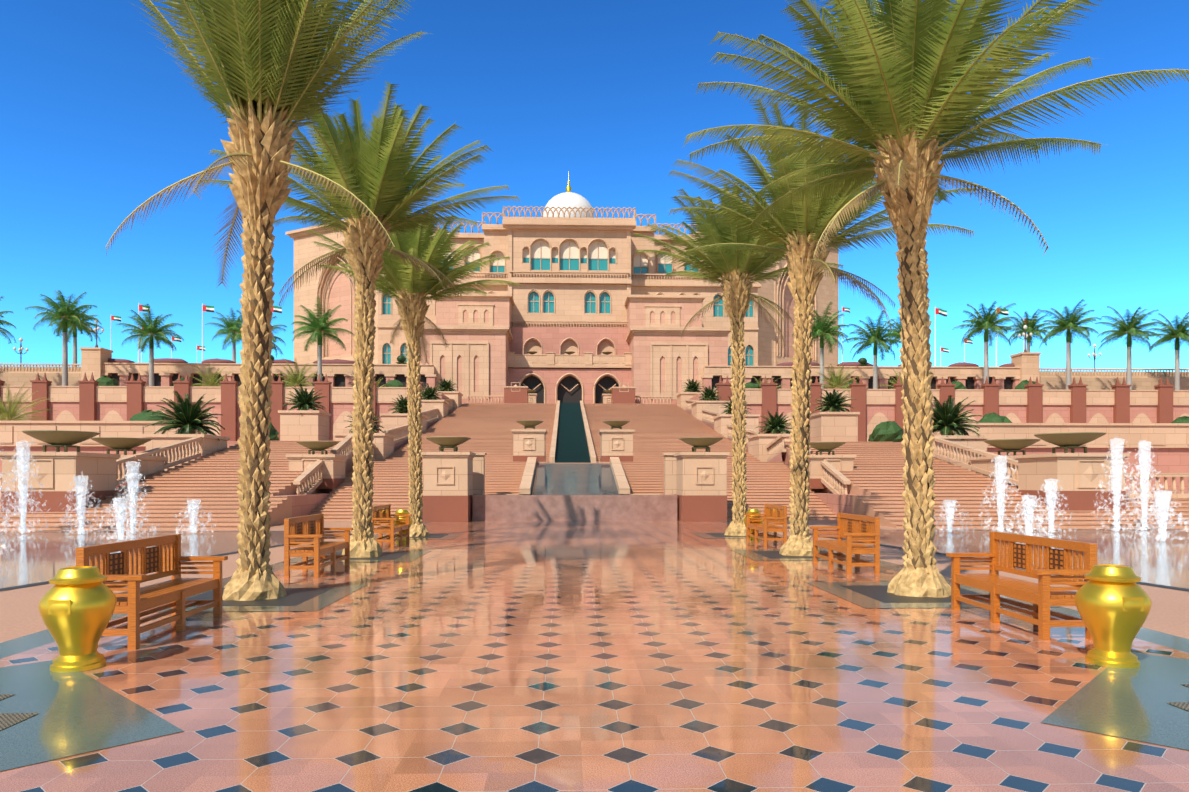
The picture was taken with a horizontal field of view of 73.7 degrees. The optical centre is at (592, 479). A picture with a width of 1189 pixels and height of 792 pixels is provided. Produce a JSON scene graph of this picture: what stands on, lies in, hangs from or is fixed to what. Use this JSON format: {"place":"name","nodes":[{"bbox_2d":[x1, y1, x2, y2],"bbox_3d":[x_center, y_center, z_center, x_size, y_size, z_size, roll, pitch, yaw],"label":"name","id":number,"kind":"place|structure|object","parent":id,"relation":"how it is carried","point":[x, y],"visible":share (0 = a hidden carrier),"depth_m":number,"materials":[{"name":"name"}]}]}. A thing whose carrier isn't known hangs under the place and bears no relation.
{"place":"outdoors","nodes":[
{"label":"outdoors","id":0,"kind":"place"},
{"bbox_2d":[29,293,100,334],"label":"royal palm rachis","id":1,"kind":"object","parent":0,"point":[64,312],"visible":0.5,"depth_m":74.12,"materials":[{"name":"green"}]},
{"bbox_2d":[25,290,101,339],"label":"palm fronds","id":2,"kind":"object","parent":1,"relation":"on","point":[60,307],"visible":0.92,"depth_m":74.04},
{"bbox_2d":[118,308,179,346],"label":"royal palm rachis","id":3,"kind":"object","parent":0,"point":[151,333],"visible":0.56,"depth_m":76.35,"materials":[{"name":"green"}]},
{"bbox_2d":[116,304,183,351],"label":"palm fronds","id":4,"kind":"object","parent":3,"relation":"on","point":[148,327],"visible":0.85,"depth_m":76.19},
{"bbox_2d":[0,520,1188,791],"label":"plaza floor tiles","id":5,"kind":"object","parent":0,"point":[576,656],"visible":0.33,"depth_m":6.26,"materials":[{"name":"tile"}]},
{"bbox_2d":[38,566,116,671],"bbox_3d":[-4.426,1.189,6.830,0.541,0.858,0.541,0,0,-2],"label":"urn","id":6,"kind":"object","parent":5,"relation":"on","point":[76,605],"visible":1,"depth_m":6.68,"materials":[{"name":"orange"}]},
{"bbox_2d":[76,534,227,649],"bbox_3d":[-4.620,1.135,8.474,0.620,0.970,1.920,0,0,-2],"label":"teak bench","id":7,"kind":"object","parent":5,"relation":"on","point":[135,602],"visible":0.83,"depth_m":8.45,"materials":[{"name":"brown wood"}]},
{"bbox_2d":[243,111,276,570],"bbox_3d":[-4.579,-1.705,10.927,0.626,6.650,0.624,0,0,-2],"label":"palm trunk","id":8,"kind":"object","parent":5,"relation":"on","point":[256,461],"visible":0.1,"depth_m":10.80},
{"bbox_2d":[105,0,421,280],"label":"date palm rachis","id":9,"kind":"object","parent":8,"relation":"attached to","point":[260,115],"visible":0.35,"depth_m":10.65,"materials":[{"name":"yellow"}]},
{"bbox_2d":[131,0,430,128],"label":"palm fronds","id":10,"kind":"object","parent":9,"relation":"on","point":[281,42],"visible":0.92,"depth_m":10.50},
{"bbox_2d":[284,514,352,577],"bbox_3d":[-4.801,1.135,14.021,0.620,0.970,1.920,0,0,-2],"label":"teak bench","id":11,"kind":"object","parent":5,"relation":"on","point":[318,548],"visible":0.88,"depth_m":13.61,"materials":[{"name":"brown wood"}]},
{"bbox_2d":[354,213,376,540],"bbox_3d":[-4.791,-2.005,16.814,0.641,7.250,0.640,0,0,-17],"label":"palm trunk","id":12,"kind":"object","parent":5,"relation":"on","point":[364,425],"visible":0.08,"depth_m":16.63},
{"bbox_2d":[200,85,504,304],"bbox_3d":[-4.866,-5.791,17.050,5.891,4.052,5.511,0,0,-42],"label":"date palm rachis","id":13,"kind":"object","parent":12,"relation":"on","point":[360,220],"visible":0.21,"depth_m":16.61,"materials":[{"name":"yellow"}]},
{"bbox_2d":[196,81,520,237],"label":"palm fronds","id":14,"kind":"object","parent":13,"relation":"on","point":[398,168],"visible":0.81,"depth_m":16.15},
{"bbox_2d":[371,504,411,547],"bbox_3d":[-4.986,1.135,19.718,0.620,0.970,1.920,0,0,-2],"label":"teak bench","id":15,"kind":"object","parent":5,"relation":"on","point":[390,528],"visible":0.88,"depth_m":19.59,"materials":[{"name":"brown wood"}]},
{"bbox_2d":[406,307,420,523],"bbox_3d":[-5.130,-1.930,22.615,0.565,7.100,0.565,0,0,43],"label":"palm trunk","id":16,"kind":"object","parent":5,"relation":"on","point":[413,357],"visible":0.1,"depth_m":22.48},
{"bbox_2d":[314,213,518,361],"bbox_3d":[-4.998,-5.521,22.748,5.856,3.911,5.208,0,0,-2],"label":"date palm rachis","id":17,"kind":"object","parent":16,"relation":"on","point":[422,275],"visible":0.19,"depth_m":22.39,"materials":[{"name":"yellow"}]},
{"bbox_2d":[303,202,520,302],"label":"palm fronds","id":18,"kind":"object","parent":17,"relation":"on","point":[425,248],"visible":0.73,"depth_m":21.99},
{"bbox_2d":[473,494,676,520],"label":"low wall","id":19,"kind":"structure","parent":5,"relation":"on","point":[660,507],"depth_m":30.96,"materials":[{"name":"pink stone"}]},
{"bbox_2d":[185,533,1000,606],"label":"tree pit grates","id":20,"kind":"object","parent":5,"relation":"on","point":[298,596],"visible":0.47,"depth_m":11.21,"materials":[{"name":"grey metal"}]},
{"bbox_2d":[220,100,296,600],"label":"date palm trunk scales","id":21,"kind":"object","parent":20,"relation":"on","point":[251,583],"visible":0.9,"depth_m":10.77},
{"bbox_2d":[106,155,398,290],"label":"palm fronds","id":22,"kind":"object","parent":21,"relation":"attached to","point":[209,174],"visible":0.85,"depth_m":10.45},
{"bbox_2d":[342,210,391,557],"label":"date palm trunk scales","id":23,"kind":"object","parent":20,"relation":"on","point":[363,235],"visible":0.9,"depth_m":16.59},
{"bbox_2d":[279,248,458,307],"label":"palm fronds","id":24,"kind":"object","parent":23,"relation":"attached to","point":[406,256],"visible":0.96,"depth_m":17.01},
{"bbox_2d":[395,282,429,536],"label":"date palm trunk scales","id":25,"kind":"object","parent":20,"relation":"on","point":[417,306],"visible":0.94,"depth_m":22.47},
{"bbox_2d":[720,267,753,535],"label":"date palm trunk scales","id":26,"kind":"object","parent":20,"relation":"on","point":[736,288],"visible":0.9,"depth_m":22.79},
{"bbox_2d":[779,230,829,555],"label":"date palm trunk scales","id":27,"kind":"object","parent":20,"relation":"on","point":[800,544],"visible":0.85,"depth_m":16.85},
{"bbox_2d":[806,260,895,329],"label":"date palm dry fronds","id":28,"kind":"object","parent":27,"relation":"attached to","point":[855,284],"visible":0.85,"depth_m":16.69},
{"bbox_2d":[873,125,950,597],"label":"date palm trunk scales","id":29,"kind":"object","parent":20,"relation":"on","point":[909,579],"visible":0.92,"depth_m":11.08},
{"bbox_2d":[812,161,1047,262],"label":"palm fronds","id":30,"kind":"object","parent":29,"relation":"attached to","point":[853,204],"visible":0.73,"depth_m":10.63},
{"bbox_2d":[0,532,1188,770],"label":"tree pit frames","id":31,"kind":"structure","parent":5,"relation":"on","point":[76,712],"depth_m":5.71,"materials":[{"name":"grey stone"}]},
{"bbox_2d":[0,684,1188,729],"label":"brass drain grates","id":32,"kind":"object","parent":31,"relation":"on","point":[7,720],"visible":1,"depth_m":5.41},
{"bbox_2d":[0,521,1188,658],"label":"green plaza border","id":33,"kind":"object","parent":5,"relation":"on","point":[24,643],"visible":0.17,"depth_m":8.11,"materials":[{"name":"stone"}]},
{"bbox_2d":[728,269,743,522],"bbox_3d":[4.187,-2.230,22.984,0.624,7.700,0.624,0,0,-2],"label":"palm trunk","id":34,"kind":"object","parent":5,"relation":"on","point":[735,419],"visible":0.23,"depth_m":22.81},
{"bbox_2d":[636,188,841,345],"bbox_3d":[4.290,-6.077,23.053,5.572,4.283,5.804,0,0,-28],"label":"date palm rachis","id":35,"kind":"object","parent":34,"relation":"on","point":[721,277],"visible":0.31,"depth_m":22.91,"materials":[{"name":"yellow"}]},
{"bbox_2d":[633,180,843,285],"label":"palm fronds","id":36,"kind":"object","parent":35,"relation":"on","point":[719,265],"visible":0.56,"depth_m":22.50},
{"bbox_2d":[744,504,786,545],"bbox_3d":[4.384,1.135,20.174,0.620,0.970,1.920,0,0,-2],"label":"teak bench","id":37,"kind":"object","parent":5,"relation":"on","point":[765,527],"visible":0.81,"depth_m":19.75,"materials":[{"name":"brown wood"}]},
{"bbox_2d":[793,231,816,536],"bbox_3d":[4.553,-1.830,16.971,0.622,6.900,0.611,0,0,-17],"label":"palm trunk","id":38,"kind":"object","parent":5,"relation":"on","point":[804,418],"visible":0.1,"depth_m":16.86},
{"bbox_2d":[673,99,971,327],"bbox_3d":[4.803,-5.342,16.880,6.353,4.468,6.272,0,0,-2],"label":"date palm rachis","id":39,"kind":"object","parent":38,"relation":"on","point":[835,269],"visible":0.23,"depth_m":16.68,"materials":[{"name":"yellow"}]},
{"bbox_2d":[667,98,977,261],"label":"palm fronds","id":40,"kind":"object","parent":39,"relation":"on","point":[822,217],"visible":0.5,"depth_m":16.50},
{"bbox_2d":[810,513,879,573],"bbox_3d":[4.570,1.135,14.476,0.620,0.970,1.920,0,0,-2],"label":"teak bench","id":41,"kind":"object","parent":5,"relation":"on","point":[848,547],"visible":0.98,"depth_m":14.17,"materials":[{"name":"brown wood"}]},
{"bbox_2d":[888,144,931,568],"bbox_3d":[4.526,-1.655,11.277,0.679,6.550,0.624,0,0,-2],"label":"palm trunk","id":42,"kind":"object","parent":5,"relation":"on","point":[911,299],"visible":0.08,"depth_m":11.13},
{"bbox_2d":[688,0,1187,257],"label":"date palm rachis","id":43,"kind":"object","parent":42,"relation":"on","point":[884,144],"visible":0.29,"depth_m":10.86,"materials":[{"name":"yellow"}]},
{"bbox_2d":[682,0,1188,231],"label":"palm fronds","id":44,"kind":"object","parent":43,"relation":"on","point":[925,63],"visible":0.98,"depth_m":10.57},
{"bbox_2d":[946,531,1096,639],"bbox_3d":[4.750,1.135,8.930,0.620,0.970,1.920,0,0,-2],"label":"teak bench","id":45,"kind":"object","parent":5,"relation":"on","point":[1042,595],"visible":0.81,"depth_m":8.82,"materials":[{"name":"brown wood"}]},
{"bbox_2d":[1074,564,1151,667],"bbox_3d":[4.574,1.189,6.973,0.541,0.858,0.541,0,0,-2],"label":"urn","id":46,"kind":"object","parent":5,"relation":"on","point":[1113,603],"visible":1,"depth_m":6.82,"materials":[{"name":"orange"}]},
{"bbox_2d":[0,520,1188,642],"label":"pavement","id":47,"kind":"structure","parent":0,"point":[20,615],"depth_m":11.34,"materials":[{"name":"pink stone"}]},
{"bbox_2d":[0,496,291,529],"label":"broad lower steps","id":48,"kind":"structure","parent":47,"relation":"on","point":[223,509],"depth_m":27.42,"materials":[{"name":"pink stone"}]},
{"bbox_2d":[0,529,1188,588],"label":"fountain","id":49,"kind":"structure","parent":47,"relation":"on","point":[37,556],"depth_m":19.04,"materials":[{"name":"grey"}]},
{"bbox_2d":[853,495,1188,527],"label":"broad lower steps","id":50,"kind":"structure","parent":47,"relation":"on","point":[891,509],"depth_m":28.02,"materials":[{"name":"pink stone"}]},
{"bbox_2d":[0,0,1188,371],"label":"sky","id":51,"kind":"structure","parent":0,"point":[98,118],"materials":[{"name":"blue"}]},
{"bbox_2d":[1010,311,1047,338],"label":"royal palm rachis","id":52,"kind":"object","parent":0,"point":[1029,327],"visible":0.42,"depth_m":96.51,"materials":[{"name":"green"}]},
{"bbox_2d":[1006,309,1051,346],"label":"palm fronds","id":53,"kind":"object","parent":52,"relation":"on","point":[1022,323],"visible":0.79,"depth_m":96.30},
{"bbox_2d":[1097,306,1162,350],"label":"royal palm rachis","id":54,"kind":"object","parent":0,"point":[1130,326],"visible":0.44,"depth_m":77.55,"materials":[{"name":"green"}]},
{"bbox_2d":[1095,306,1164,351],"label":"palm fronds","id":55,"kind":"object","parent":54,"relation":"on","point":[1121,328],"visible":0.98,"depth_m":77.39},
{"bbox_2d":[1147,314,1188,342],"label":"royal palm rachis","id":56,"kind":"object","parent":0,"point":[1174,330],"visible":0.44,"depth_m":81.04,"materials":[{"name":"green"}]},
{"bbox_2d":[1145,312,1188,354],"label":"palm fronds","id":57,"kind":"object","parent":56,"relation":"on","point":[1179,327],"visible":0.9,"depth_m":80.68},
{"label":"ground surface","id":58,"kind":"structure","parent":0,"visible":0},
{"bbox_2d":[308,403,836,519],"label":"grand staircase","id":59,"kind":"structure","parent":58,"relation":"on","point":[462,424],"depth_m":47.29,"materials":[{"name":"pink stone"}]},
{"bbox_2d":[555,403,590,462],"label":"cascade water","id":60,"kind":"structure","parent":59,"relation":"on","point":[571,444],"depth_m":54.22,"materials":[{"name":"teal liquid"}]},
{"bbox_2d":[489,401,659,494],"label":"cascade kerbs","id":61,"kind":"structure","parent":59,"relation":"on","point":[621,482],"depth_m":37.97,"materials":[{"name":"beige stone"}]},
{"bbox_2d":[531,463,618,494],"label":"cascade water","id":62,"kind":"structure","parent":59,"relation":"on","point":[573,479],"depth_m":36.12,"materials":[{"name":"grey liquid"}]},
{"bbox_2d":[0,436,1188,554],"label":"fountain jets","id":63,"kind":"object","parent":58,"relation":"on","point":[1161,502],"visible":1,"depth_m":23.44,"materials":[{"name":"white"}]},
{"bbox_2d":[0,375,1188,519],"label":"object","id":64,"kind":"object","parent":58,"relation":"on","point":[1171,460],"visible":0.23,"depth_m":68.77,"materials":[{"name":"stone"}]},
{"bbox_2d":[0,384,56,420],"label":"palm leaflets","id":65,"kind":"object","parent":64,"relation":"on","point":[8,403],"visible":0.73,"depth_m":58.59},
{"bbox_2d":[113,441,353,495],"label":"side stairs","id":66,"kind":"structure","parent":64,"relation":"on","point":[279,461],"depth_m":33.22,"materials":[{"name":"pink stone"}]},
{"bbox_2d":[317,345,321,380],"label":"palm trunk","id":67,"kind":"object","parent":64,"relation":"on","point":[319,370],"visible":0.48,"depth_m":75.50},
{"bbox_2d":[317,329,321,344],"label":"royal palm crownshaft","id":68,"kind":"object","parent":67,"relation":"on","point":[319,341],"visible":0.67,"depth_m":75.51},
{"bbox_2d":[295,296,350,347],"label":"royal palm rachis","id":69,"kind":"object","parent":68,"relation":"attached to","point":[321,324],"visible":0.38,"depth_m":75.47,"materials":[{"name":"green"}]},
{"bbox_2d":[291,298,353,351],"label":"palm fronds","id":70,"kind":"object","parent":69,"relation":"on","point":[312,319],"visible":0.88,"depth_m":75.27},
{"bbox_2d":[0,372,1174,521],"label":"wall panels","id":71,"kind":"object","parent":64,"relation":"on","point":[701,508],"visible":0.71,"depth_m":68.56,"materials":[{"name":"stone"}]},
{"bbox_2d":[0,347,1188,495],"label":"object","id":72,"kind":"object","parent":64,"relation":"on","point":[463,473],"visible":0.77,"depth_m":44.63,"materials":[{"name":"stone"}]},
{"bbox_2d":[146,391,224,440],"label":"cycad leaflets","id":73,"kind":"object","parent":72,"relation":"on","point":[194,415],"visible":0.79,"depth_m":38.90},
{"bbox_2d":[281,384,325,413],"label":"cycad leaflets","id":74,"kind":"object","parent":72,"relation":"on","point":[308,398],"visible":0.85,"depth_m":47.19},
{"bbox_2d":[110,374,1012,388],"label":"loggia shadow","id":75,"kind":"object","parent":72,"relation":"attached to","point":[969,381],"depth_m":81.94,"materials":[{"name":"black"}]},
{"bbox_2d":[108,358,1014,366],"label":"bougainvillea hedges","id":76,"kind":"object","parent":72,"relation":"on","point":[340,361],"visible":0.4,"depth_m":81.99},
{"bbox_2d":[43,426,1086,455],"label":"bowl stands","id":77,"kind":"object","parent":72,"relation":"on","point":[707,449],"visible":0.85,"depth_m":31.07,"materials":[{"name":"brown stone"}]},
{"bbox_2d":[22,420,1105,449],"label":"planter bowls","id":78,"kind":"object","parent":77,"relation":"on","point":[57,437],"visible":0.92,"depth_m":30.55,"materials":[{"name":"stone"}]},
{"bbox_2d":[0,363,1188,498],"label":"balustrades","id":79,"kind":"object","parent":72,"relation":"on","point":[309,480],"visible":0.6,"depth_m":36.67,"materials":[{"name":"beige stone"}]},
{"bbox_2d":[0,403,1188,526],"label":"stair nosing shadow","id":80,"kind":"object","parent":72,"relation":"on","point":[545,454],"visible":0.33,"depth_m":38.10},
{"bbox_2d":[932,395,983,440],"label":"cycad leaflets","id":81,"kind":"object","parent":72,"relation":"on","point":[938,409],"visible":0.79,"depth_m":40.08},
{"bbox_2d":[13,410,1188,440],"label":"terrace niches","id":82,"kind":"object","parent":64,"relation":"attached to","point":[341,423],"visible":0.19,"depth_m":70.55,"materials":[{"name":"beige stone"}]},
{"bbox_2d":[95,375,1188,441],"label":"shrubs","id":83,"kind":"object","parent":64,"relation":"on","point":[889,431],"visible":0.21,"depth_m":51.94,"materials":[{"name":"green plant"}]},
{"bbox_2d":[819,348,823,388],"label":"palm trunk","id":84,"kind":"object","parent":64,"relation":"on","point":[821,362],"visible":0.42,"depth_m":77.06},
{"bbox_2d":[820,333,823,347],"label":"royal palm crownshaft","id":85,"kind":"object","parent":84,"relation":"on","point":[821,341],"visible":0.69,"depth_m":77.09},
{"bbox_2d":[793,310,847,346],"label":"royal palm rachis","id":86,"kind":"object","parent":85,"relation":"attached to","point":[830,327],"visible":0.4,"depth_m":76.83,"materials":[{"name":"green"}]},
{"bbox_2d":[792,302,849,353],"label":"palm fronds","id":87,"kind":"object","parent":86,"relation":"on","point":[818,325],"visible":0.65,"depth_m":76.67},
{"bbox_2d":[873,355,877,388],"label":"palm trunk","id":88,"kind":"object","parent":64,"relation":"on","point":[875,376],"visible":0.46,"depth_m":77.75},
{"bbox_2d":[873,340,877,354],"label":"royal palm crownshaft","id":89,"kind":"object","parent":88,"relation":"on","point":[875,351],"visible":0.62,"depth_m":77.77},
{"bbox_2d":[842,322,895,357],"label":"royal palm rachis","id":90,"kind":"object","parent":89,"relation":"attached to","point":[872,337],"visible":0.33,"depth_m":77.91,"materials":[{"name":"green"}]},
{"bbox_2d":[842,310,900,361],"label":"palm fronds","id":91,"kind":"object","parent":90,"relation":"on","point":[868,343],"visible":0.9,"depth_m":77.48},
{"bbox_2d":[784,441,1021,494],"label":"side stairs","id":92,"kind":"structure","parent":64,"relation":"on","point":[861,479],"depth_m":34.35,"materials":[{"name":"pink stone"}]},
{"bbox_2d":[983,342,988,383],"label":"palm trunk","id":93,"kind":"object","parent":64,"relation":"on","point":[986,364],"visible":0.48,"depth_m":77.11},
{"bbox_2d":[984,329,988,341],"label":"royal palm crownshaft","id":94,"kind":"object","parent":93,"relation":"on","point":[986,337],"visible":0.69,"depth_m":77.11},
{"bbox_2d":[954,303,1015,344],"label":"royal palm rachis","id":95,"kind":"object","parent":94,"relation":"attached to","point":[988,321],"visible":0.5,"depth_m":76.99,"materials":[{"name":"green"}]},
{"bbox_2d":[952,301,1019,346],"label":"palm fronds","id":96,"kind":"object","parent":95,"relation":"on","point":[976,322],"visible":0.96,"depth_m":76.84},
{"bbox_2d":[1066,342,1070,389],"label":"palm trunk","id":97,"kind":"object","parent":64,"relation":"on","point":[1068,363],"visible":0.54,"depth_m":77.36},
{"bbox_2d":[1066,327,1070,341],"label":"royal palm crownshaft","id":98,"kind":"object","parent":97,"relation":"on","point":[1068,336],"visible":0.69,"depth_m":77.39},
{"bbox_2d":[1038,304,1101,343],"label":"royal palm rachis","id":99,"kind":"object","parent":98,"relation":"attached to","point":[1071,323],"visible":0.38,"depth_m":77.20,"materials":[{"name":"green"}]},
{"bbox_2d":[1037,299,1100,349],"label":"palm fronds","id":100,"kind":"object","parent":99,"relation":"on","point":[1076,318],"visible":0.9,"depth_m":77.05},
{"bbox_2d":[0,366,1188,389],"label":"perimeter wall","id":101,"kind":"structure","parent":58,"relation":"on","point":[21,379],"depth_m":83.94,"materials":[{"name":"stone"}]},
{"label":"entrance terrace","id":102,"kind":"structure","parent":0,"visible":0},
{"bbox_2d":[285,206,840,403],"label":"cream palace","id":103,"kind":"object","parent":102,"relation":"on","point":[514,237],"visible":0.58,"depth_m":90.97,"materials":[{"name":"stone"}]},
{"bbox_2d":[324,258,794,398],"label":"building wall","id":104,"kind":"structure","parent":103,"relation":"attached to","point":[339,293],"depth_m":86.53,"materials":[{"name":"stone"}]},
{"bbox_2d":[383,258,752,403],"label":"windows","id":105,"kind":"structure","parent":103,"relation":"in","point":[598,264],"depth_m":91.41,"materials":[{"name":"glass"}]},
{"bbox_2d":[443,241,692,266],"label":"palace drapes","id":106,"kind":"object","parent":103,"relation":"in","point":[597,249],"visible":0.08,"depth_m":91.52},
{"bbox_2d":[543,192,594,217],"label":"dome","id":107,"kind":"structure","parent":103,"relation":"on","point":[567,199],"depth_m":121.59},
{"bbox_2d":[462,327,676,403],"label":"wall","id":108,"kind":"structure","parent":103,"relation":"attached to","point":[551,339],"depth_m":88.75,"materials":[{"name":"stone"}]},
{"bbox_2d":[504,388,634,403],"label":"red terrace pedestals","id":109,"kind":"object","parent":102,"relation":"on","point":[617,396],"visible":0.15,"depth_m":79.93,"materials":[{"name":"stone"}]},
{"bbox_2d":[456,271,756,403],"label":"terrace balustrades","id":110,"kind":"object","parent":102,"relation":"on","point":[562,321],"visible":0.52,"depth_m":90.40,"materials":[{"name":"beige stone"}]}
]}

